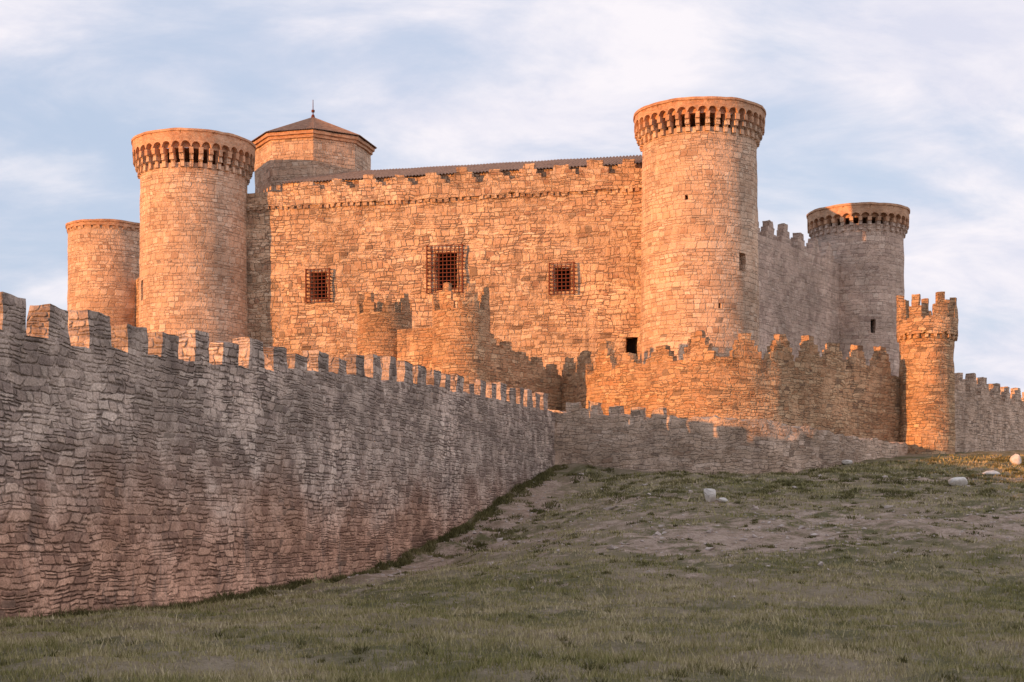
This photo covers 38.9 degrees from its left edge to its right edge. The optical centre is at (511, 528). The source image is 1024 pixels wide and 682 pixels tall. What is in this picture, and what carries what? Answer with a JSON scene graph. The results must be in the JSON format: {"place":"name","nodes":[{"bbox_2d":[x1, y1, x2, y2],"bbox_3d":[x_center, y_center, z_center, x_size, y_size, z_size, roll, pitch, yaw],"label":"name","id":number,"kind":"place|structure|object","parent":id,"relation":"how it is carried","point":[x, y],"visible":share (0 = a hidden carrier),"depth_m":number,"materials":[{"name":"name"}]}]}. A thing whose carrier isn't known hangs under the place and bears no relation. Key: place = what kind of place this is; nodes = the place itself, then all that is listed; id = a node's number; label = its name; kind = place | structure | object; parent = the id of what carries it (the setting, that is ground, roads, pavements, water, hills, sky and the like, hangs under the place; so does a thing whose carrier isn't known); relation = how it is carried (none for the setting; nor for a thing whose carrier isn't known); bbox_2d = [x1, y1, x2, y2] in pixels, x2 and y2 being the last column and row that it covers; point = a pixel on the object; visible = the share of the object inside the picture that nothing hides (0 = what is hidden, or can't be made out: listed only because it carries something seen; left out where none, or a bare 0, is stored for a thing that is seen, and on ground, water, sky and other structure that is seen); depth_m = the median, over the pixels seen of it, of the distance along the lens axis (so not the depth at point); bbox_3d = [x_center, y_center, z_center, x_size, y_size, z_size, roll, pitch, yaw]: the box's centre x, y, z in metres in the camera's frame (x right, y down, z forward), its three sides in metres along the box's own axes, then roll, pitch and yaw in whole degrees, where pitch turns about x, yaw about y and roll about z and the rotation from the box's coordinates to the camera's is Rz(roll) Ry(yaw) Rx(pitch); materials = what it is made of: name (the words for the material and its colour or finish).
{"place":"outdoors","nodes":[
{"label":"outdoors","id":0,"kind":"place"},
{"bbox_2d":[0,450,1023,681],"bbox_3d":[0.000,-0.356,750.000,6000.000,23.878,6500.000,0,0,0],"label":"ground","id":1,"kind":"structure","parent":0,"point":[884,523],"depth_m":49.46,"materials":[{"name":"green plant"}]},
{"bbox_2d":[0,291,555,618],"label":"curtain wall","id":2,"kind":"structure","parent":1,"relation":"on","point":[141,466],"depth_m":48.23,"materials":[{"name":"stone"}]},
{"bbox_2d":[357,282,561,408],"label":"gatehouse","id":3,"kind":"object","parent":1,"relation":"on","point":[460,340],"visible":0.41,"depth_m":100.82,"materials":[{"name":"stone"}]},
{"bbox_2d":[65,96,909,378],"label":"castle","id":4,"kind":"structure","parent":1,"relation":"on","point":[661,240],"depth_m":126.83,"materials":[{"name":"stone"}]},
{"bbox_2d":[0,455,1023,681],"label":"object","id":5,"kind":"object","parent":1,"relation":"on","point":[517,490],"visible":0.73,"depth_m":66.76,"materials":[{"name":"green plant"}]},
{"bbox_2d":[222,470,1023,602],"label":"rubble stones","id":6,"kind":"object","parent":1,"relation":"on","point":[708,531],"visible":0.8,"depth_m":63.46,"materials":[{"name":"grey stone"}]},
{"bbox_2d":[704,488,715,501],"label":"boulder","id":7,"kind":"object","parent":1,"relation":"on","point":[710,495],"visible":0.85,"depth_m":74.73,"materials":[{"name":"stone"}]},
{"bbox_2d":[716,497,727,501],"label":"boulder","id":8,"kind":"object","parent":1,"relation":"on","point":[722,499],"visible":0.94,"depth_m":74.56,"materials":[{"name":"stone"}]},
{"bbox_2d":[548,400,906,474],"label":"wall","id":9,"kind":"structure","parent":1,"relation":"on","point":[635,438],"depth_m":91.85,"materials":[{"name":"stone"}]},
{"bbox_2d":[560,330,900,443],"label":"bastion wall","id":10,"kind":"structure","parent":1,"relation":"on","point":[859,397],"depth_m":98.89,"materials":[{"name":"stone"}]},
{"bbox_2d":[842,460,852,464],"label":"boulder","id":11,"kind":"object","parent":1,"relation":"on","point":[846,462],"visible":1,"depth_m":95.26,"materials":[{"name":"stone"}]},
{"bbox_2d":[896,291,957,453],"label":"corner turret","id":12,"kind":"object","parent":1,"relation":"on","point":[926,340],"visible":0.83,"depth_m":104.33,"materials":[{"name":"stone"}]},
{"bbox_2d":[948,477,967,485],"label":"boulder","id":13,"kind":"object","parent":1,"relation":"on","point":[958,481],"visible":0.99,"depth_m":81.22,"materials":[{"name":"stone"}]},
{"bbox_2d":[954,372,1023,451],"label":"curtain wall","id":14,"kind":"structure","parent":1,"relation":"on","point":[989,417],"depth_m":112.97,"materials":[{"name":"stone"}]},
{"bbox_2d":[983,470,999,475],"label":"boulder","id":15,"kind":"object","parent":1,"relation":"on","point":[992,472],"visible":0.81,"depth_m":89.34,"materials":[{"name":"stone"}]},
{"bbox_2d":[1010,454,1020,464],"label":"boulder","id":16,"kind":"object","parent":1,"relation":"on","point":[1015,459],"visible":0.88,"depth_m":94.80,"materials":[{"name":"stone"}]},
{"bbox_2d":[0,0,1023,395],"label":"sky","id":17,"kind":"structure","parent":0,"point":[918,105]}
]}

